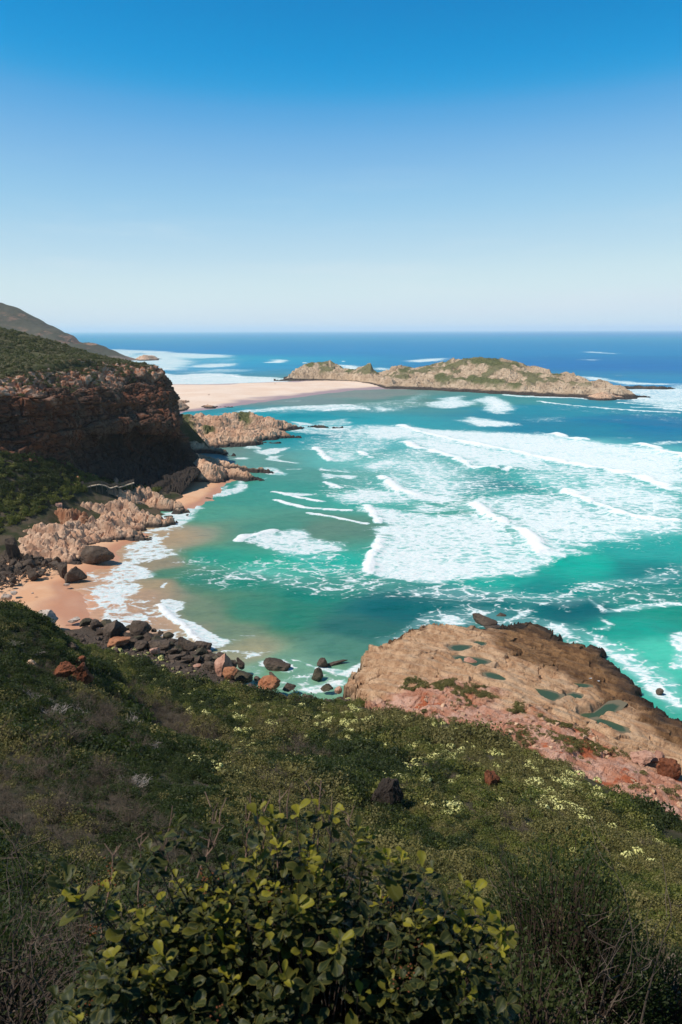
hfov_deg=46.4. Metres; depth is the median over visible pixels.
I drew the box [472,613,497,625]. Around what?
boulder
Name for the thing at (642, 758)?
ledge rock
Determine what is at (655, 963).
bare shrub
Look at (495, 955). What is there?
bare shrub
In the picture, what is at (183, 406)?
dune outcrop
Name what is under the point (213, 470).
brown rock point
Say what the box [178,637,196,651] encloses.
boulder
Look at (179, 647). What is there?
boulder
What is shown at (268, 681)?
boulder
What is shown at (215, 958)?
leafy shrub
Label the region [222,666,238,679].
boulder
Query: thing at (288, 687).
boulder
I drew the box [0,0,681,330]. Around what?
sky
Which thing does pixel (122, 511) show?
ribbed rock ridge
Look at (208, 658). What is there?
boulder
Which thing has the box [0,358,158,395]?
cliff scrub
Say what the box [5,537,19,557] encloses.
boulder
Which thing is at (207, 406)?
beach rock
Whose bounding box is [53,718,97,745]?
grey brush
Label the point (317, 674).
boulder
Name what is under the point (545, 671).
rock shelf
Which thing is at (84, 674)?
spur rock
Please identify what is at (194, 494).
cove beach
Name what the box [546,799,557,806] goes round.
flowering bush
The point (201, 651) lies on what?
boulder
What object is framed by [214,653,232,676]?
boulder
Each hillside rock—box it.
[370,777,403,805]
[484,770,499,786]
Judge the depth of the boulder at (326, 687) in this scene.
134.61 m
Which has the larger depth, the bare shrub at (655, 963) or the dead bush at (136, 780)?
the dead bush at (136, 780)
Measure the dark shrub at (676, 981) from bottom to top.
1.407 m
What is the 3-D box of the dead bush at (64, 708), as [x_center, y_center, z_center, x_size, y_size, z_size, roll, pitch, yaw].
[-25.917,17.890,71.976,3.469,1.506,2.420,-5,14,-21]
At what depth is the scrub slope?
243.86 m
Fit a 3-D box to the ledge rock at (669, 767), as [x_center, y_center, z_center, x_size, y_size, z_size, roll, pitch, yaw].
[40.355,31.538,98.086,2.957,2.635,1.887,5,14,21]
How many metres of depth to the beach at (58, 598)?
185.66 m
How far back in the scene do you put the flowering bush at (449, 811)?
67.85 m
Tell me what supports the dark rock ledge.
on the beach at (58, 598)
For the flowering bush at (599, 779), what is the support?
on the hillside
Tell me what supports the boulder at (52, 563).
on the beach at (58, 598)
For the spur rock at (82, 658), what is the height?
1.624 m
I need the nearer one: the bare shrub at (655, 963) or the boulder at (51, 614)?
the bare shrub at (655, 963)
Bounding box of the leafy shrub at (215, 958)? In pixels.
[44,775,520,1023]
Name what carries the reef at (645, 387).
in the sea
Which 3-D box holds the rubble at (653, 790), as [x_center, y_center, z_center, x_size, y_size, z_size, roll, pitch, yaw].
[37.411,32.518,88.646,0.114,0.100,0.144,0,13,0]
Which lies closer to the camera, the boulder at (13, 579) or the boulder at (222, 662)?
the boulder at (222, 662)
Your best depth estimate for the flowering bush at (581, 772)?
91.43 m
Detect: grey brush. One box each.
[18,755,58,783]
[34,783,84,819]
[38,707,72,725]
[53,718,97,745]
[74,753,116,778]
[77,710,119,730]
[97,698,125,712]
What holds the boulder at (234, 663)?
on the hillside
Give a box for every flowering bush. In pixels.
[213,762,223,771]
[441,809,452,818]
[443,800,452,806]
[451,805,465,812]
[491,750,500,755]
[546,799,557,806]
[548,795,560,802]
[574,770,587,777]
[578,814,588,819]
[593,777,601,783]
[607,822,617,828]
[620,850,637,859]
[632,846,646,855]
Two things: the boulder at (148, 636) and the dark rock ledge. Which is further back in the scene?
the dark rock ledge
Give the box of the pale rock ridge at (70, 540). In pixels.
[17,515,152,566]
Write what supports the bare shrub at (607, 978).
on the hillside
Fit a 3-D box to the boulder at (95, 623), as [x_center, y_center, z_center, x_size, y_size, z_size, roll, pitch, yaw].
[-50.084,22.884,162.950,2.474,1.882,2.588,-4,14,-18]
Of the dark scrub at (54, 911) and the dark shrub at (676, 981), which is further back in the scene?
the dark scrub at (54, 911)
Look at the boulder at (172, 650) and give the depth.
147.84 m
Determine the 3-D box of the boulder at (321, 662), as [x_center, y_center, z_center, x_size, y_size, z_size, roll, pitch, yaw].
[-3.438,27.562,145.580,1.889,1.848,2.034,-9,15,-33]
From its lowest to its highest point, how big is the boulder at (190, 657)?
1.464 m
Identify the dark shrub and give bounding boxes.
[1,877,156,999]
[87,907,179,1022]
[456,926,602,1023]
[466,822,681,1023]
[593,925,681,1023]
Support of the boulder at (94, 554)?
on the beach at (58, 598)
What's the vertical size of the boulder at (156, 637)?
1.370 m
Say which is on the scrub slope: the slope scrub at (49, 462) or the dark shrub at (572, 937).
the slope scrub at (49, 462)
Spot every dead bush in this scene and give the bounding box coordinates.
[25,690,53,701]
[41,702,71,714]
[113,772,149,786]
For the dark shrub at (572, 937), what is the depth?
6.40 m
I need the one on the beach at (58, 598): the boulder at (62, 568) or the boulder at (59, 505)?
the boulder at (62, 568)
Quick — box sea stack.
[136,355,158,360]
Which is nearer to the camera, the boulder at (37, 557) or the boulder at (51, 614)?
the boulder at (51, 614)
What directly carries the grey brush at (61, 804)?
on the hillside
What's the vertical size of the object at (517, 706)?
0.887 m
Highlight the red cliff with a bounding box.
[0,359,200,493]
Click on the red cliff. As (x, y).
(117, 427)
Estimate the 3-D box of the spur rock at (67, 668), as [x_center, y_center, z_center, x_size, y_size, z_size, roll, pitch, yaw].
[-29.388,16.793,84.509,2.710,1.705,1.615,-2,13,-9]
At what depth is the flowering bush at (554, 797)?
79.65 m
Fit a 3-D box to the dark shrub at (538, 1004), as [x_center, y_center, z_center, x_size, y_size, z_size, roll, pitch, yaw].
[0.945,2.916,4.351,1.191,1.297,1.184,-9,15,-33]
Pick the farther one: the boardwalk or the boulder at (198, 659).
the boardwalk
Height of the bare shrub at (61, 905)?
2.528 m
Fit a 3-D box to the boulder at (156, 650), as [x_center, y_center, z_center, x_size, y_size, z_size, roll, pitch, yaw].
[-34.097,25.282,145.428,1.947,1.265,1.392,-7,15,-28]
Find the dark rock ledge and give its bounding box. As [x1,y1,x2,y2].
[0,550,43,576]
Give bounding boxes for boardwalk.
[82,479,133,495]
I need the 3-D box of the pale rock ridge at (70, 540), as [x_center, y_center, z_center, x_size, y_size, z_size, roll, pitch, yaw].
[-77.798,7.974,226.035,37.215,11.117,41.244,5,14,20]
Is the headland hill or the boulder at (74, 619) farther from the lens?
the headland hill
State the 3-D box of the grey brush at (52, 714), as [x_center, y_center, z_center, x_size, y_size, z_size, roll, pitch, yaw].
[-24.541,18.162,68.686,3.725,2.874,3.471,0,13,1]
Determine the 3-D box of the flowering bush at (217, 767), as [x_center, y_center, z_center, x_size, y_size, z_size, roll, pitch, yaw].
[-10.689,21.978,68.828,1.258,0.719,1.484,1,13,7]
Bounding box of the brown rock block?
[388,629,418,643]
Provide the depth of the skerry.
503.15 m
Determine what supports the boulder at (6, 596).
on the beach at (58, 598)
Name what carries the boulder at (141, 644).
on the hillside
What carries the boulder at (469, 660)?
on the rock shelf
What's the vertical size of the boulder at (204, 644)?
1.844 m
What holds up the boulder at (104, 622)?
on the hillside
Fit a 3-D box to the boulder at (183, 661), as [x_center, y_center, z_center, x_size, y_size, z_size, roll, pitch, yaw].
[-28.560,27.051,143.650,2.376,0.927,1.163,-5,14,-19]
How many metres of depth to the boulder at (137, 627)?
157.08 m
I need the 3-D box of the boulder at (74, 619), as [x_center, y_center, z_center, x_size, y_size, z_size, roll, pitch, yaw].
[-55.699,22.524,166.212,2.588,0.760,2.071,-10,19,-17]
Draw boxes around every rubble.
[0,558,56,589]
[67,632,351,702]
[387,680,681,808]
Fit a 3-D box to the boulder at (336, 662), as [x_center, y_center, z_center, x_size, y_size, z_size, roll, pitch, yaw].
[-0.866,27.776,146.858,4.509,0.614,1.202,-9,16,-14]
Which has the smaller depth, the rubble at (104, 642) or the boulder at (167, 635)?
the rubble at (104, 642)
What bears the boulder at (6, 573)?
on the beach at (58, 598)
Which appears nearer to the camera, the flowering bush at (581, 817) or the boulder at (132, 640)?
the flowering bush at (581, 817)
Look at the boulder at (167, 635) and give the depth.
156.96 m
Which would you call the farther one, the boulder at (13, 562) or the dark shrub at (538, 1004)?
the boulder at (13, 562)
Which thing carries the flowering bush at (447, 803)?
on the hillside
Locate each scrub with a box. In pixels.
[0,326,150,376]
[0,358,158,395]
[0,450,162,532]
[0,626,681,1002]
[0,893,298,1014]
[8,601,681,984]
[12,907,249,1015]
[107,646,657,839]
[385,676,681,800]
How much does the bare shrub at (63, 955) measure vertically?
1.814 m
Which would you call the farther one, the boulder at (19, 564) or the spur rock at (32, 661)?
the boulder at (19, 564)
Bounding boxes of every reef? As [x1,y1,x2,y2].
[584,392,636,400]
[624,385,675,388]
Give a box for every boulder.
[0,571,12,576]
[0,593,11,599]
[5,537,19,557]
[9,560,16,565]
[9,577,16,583]
[15,561,24,568]
[22,559,34,567]
[26,565,37,580]
[33,556,43,559]
[38,609,58,622]
[42,559,48,566]
[48,560,58,568]
[55,503,61,507]
[56,561,66,577]
[64,566,86,582]
[68,617,79,622]
[79,618,91,626]
[80,546,114,563]
[90,619,101,628]
[96,628,102,634]
[99,619,111,627]
[103,620,126,637]
[107,636,130,647]
[124,633,137,644]
[129,620,151,636]
[134,635,143,639]
[134,640,148,649]
[141,632,153,641]
[149,647,159,653]
[150,639,169,650]
[151,635,161,639]
[163,632,173,638]
[166,648,178,653]
[168,654,186,659]
[174,645,182,653]
[176,660,188,662]
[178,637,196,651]
[181,654,193,662]
[194,641,211,649]
[194,655,204,663]
[196,647,208,655]
[204,655,212,661]
[204,661,214,670]
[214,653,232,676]
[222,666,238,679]
[231,660,236,666]
[234,670,252,683]
[236,657,244,669]
[258,675,280,689]
[263,657,290,670]
[282,683,295,691]
[311,667,322,680]
[317,658,327,666]
[320,684,332,691]
[328,659,346,665]
[334,686,341,693]
[464,657,476,662]
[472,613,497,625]
[484,625,500,628]
[656,688,663,694]
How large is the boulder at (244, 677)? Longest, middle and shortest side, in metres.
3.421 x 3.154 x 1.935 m
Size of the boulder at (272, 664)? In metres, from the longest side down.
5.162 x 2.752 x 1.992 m
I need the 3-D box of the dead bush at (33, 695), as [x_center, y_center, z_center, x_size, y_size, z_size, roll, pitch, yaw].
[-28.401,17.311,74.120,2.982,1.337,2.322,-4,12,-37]
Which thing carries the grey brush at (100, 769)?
on the hillside
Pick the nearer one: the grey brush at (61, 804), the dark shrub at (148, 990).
the dark shrub at (148, 990)
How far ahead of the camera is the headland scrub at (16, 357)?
359.50 m
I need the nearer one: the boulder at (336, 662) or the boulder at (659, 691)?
the boulder at (659, 691)
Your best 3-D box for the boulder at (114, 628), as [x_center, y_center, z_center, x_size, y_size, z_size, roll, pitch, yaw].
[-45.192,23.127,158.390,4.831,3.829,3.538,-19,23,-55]
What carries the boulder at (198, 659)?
on the hillside
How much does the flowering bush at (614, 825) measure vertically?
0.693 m
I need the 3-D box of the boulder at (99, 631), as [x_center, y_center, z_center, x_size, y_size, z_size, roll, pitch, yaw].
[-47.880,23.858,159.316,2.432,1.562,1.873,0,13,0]
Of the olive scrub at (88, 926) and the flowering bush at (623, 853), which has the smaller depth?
the olive scrub at (88, 926)
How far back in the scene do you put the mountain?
1681.33 m
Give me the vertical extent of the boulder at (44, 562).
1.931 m
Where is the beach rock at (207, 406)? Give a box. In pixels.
[201,404,217,408]
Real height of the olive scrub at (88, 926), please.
0.257 m
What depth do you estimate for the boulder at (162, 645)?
148.63 m
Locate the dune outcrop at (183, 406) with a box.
[178,400,189,411]
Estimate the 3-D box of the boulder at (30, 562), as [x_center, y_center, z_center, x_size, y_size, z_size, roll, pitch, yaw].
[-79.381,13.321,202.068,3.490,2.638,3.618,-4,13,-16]
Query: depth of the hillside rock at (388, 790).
68.56 m
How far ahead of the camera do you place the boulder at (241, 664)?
141.46 m
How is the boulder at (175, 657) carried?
on the hillside
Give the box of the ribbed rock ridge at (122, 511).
[80,484,189,530]
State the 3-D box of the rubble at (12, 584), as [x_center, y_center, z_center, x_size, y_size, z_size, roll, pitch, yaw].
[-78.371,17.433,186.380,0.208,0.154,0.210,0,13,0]
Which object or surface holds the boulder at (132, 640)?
on the hillside
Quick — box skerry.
[308,425,328,427]
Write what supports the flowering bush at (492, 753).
on the hillside
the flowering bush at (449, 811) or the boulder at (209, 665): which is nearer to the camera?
the flowering bush at (449, 811)
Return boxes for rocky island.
[274,357,650,397]
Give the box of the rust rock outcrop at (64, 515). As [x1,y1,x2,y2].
[54,507,88,524]
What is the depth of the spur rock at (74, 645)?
102.55 m
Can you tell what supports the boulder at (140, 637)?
on the hillside
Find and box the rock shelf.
[343,621,681,828]
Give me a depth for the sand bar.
792.91 m
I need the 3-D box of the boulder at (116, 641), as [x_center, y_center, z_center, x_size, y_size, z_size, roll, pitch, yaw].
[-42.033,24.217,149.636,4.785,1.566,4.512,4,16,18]
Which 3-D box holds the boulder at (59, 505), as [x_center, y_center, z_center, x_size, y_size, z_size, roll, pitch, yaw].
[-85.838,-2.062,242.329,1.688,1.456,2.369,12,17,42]
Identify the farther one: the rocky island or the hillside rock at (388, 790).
the rocky island
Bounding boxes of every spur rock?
[26,659,36,666]
[53,661,76,677]
[67,642,78,650]
[72,662,93,683]
[74,655,85,665]
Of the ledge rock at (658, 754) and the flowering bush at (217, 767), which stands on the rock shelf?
the ledge rock at (658, 754)
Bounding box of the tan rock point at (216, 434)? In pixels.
[183,411,303,455]
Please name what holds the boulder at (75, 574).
on the beach at (58, 598)
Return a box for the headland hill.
[0,332,208,447]
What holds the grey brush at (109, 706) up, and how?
on the hillside
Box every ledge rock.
[630,750,654,765]
[650,750,664,763]
[656,758,680,779]
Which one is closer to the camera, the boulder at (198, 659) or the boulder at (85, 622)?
the boulder at (198, 659)
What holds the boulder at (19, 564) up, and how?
on the beach at (58, 598)
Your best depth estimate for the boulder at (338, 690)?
131.34 m
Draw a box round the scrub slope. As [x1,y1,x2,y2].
[0,453,211,555]
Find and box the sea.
[63,330,681,720]
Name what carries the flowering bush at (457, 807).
on the hillside
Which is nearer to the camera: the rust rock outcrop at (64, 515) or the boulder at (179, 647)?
the boulder at (179, 647)
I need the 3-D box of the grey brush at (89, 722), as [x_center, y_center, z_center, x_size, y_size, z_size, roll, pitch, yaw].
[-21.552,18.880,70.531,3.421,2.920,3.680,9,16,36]
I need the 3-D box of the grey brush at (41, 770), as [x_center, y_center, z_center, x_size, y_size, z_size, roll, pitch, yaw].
[-20.203,17.215,52.939,3.185,2.517,3.007,2,13,10]
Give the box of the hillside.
[0,610,681,963]
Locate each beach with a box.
[0,533,148,629]
[176,479,235,508]
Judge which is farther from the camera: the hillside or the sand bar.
the sand bar
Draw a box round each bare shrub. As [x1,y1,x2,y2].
[0,796,115,1023]
[0,840,95,1023]
[1,868,190,1022]
[321,899,553,1017]
[483,816,664,1023]
[545,853,681,1023]
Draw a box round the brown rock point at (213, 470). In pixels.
[193,453,273,482]
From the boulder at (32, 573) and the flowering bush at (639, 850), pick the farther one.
the boulder at (32, 573)
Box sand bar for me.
[172,380,384,413]
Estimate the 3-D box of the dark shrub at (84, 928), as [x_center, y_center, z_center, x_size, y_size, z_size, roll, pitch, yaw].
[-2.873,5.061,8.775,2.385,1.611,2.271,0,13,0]
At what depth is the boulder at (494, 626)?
163.61 m
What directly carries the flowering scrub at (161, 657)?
on the hillside
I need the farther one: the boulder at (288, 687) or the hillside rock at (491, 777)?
the boulder at (288, 687)
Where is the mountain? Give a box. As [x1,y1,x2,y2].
[0,303,135,360]

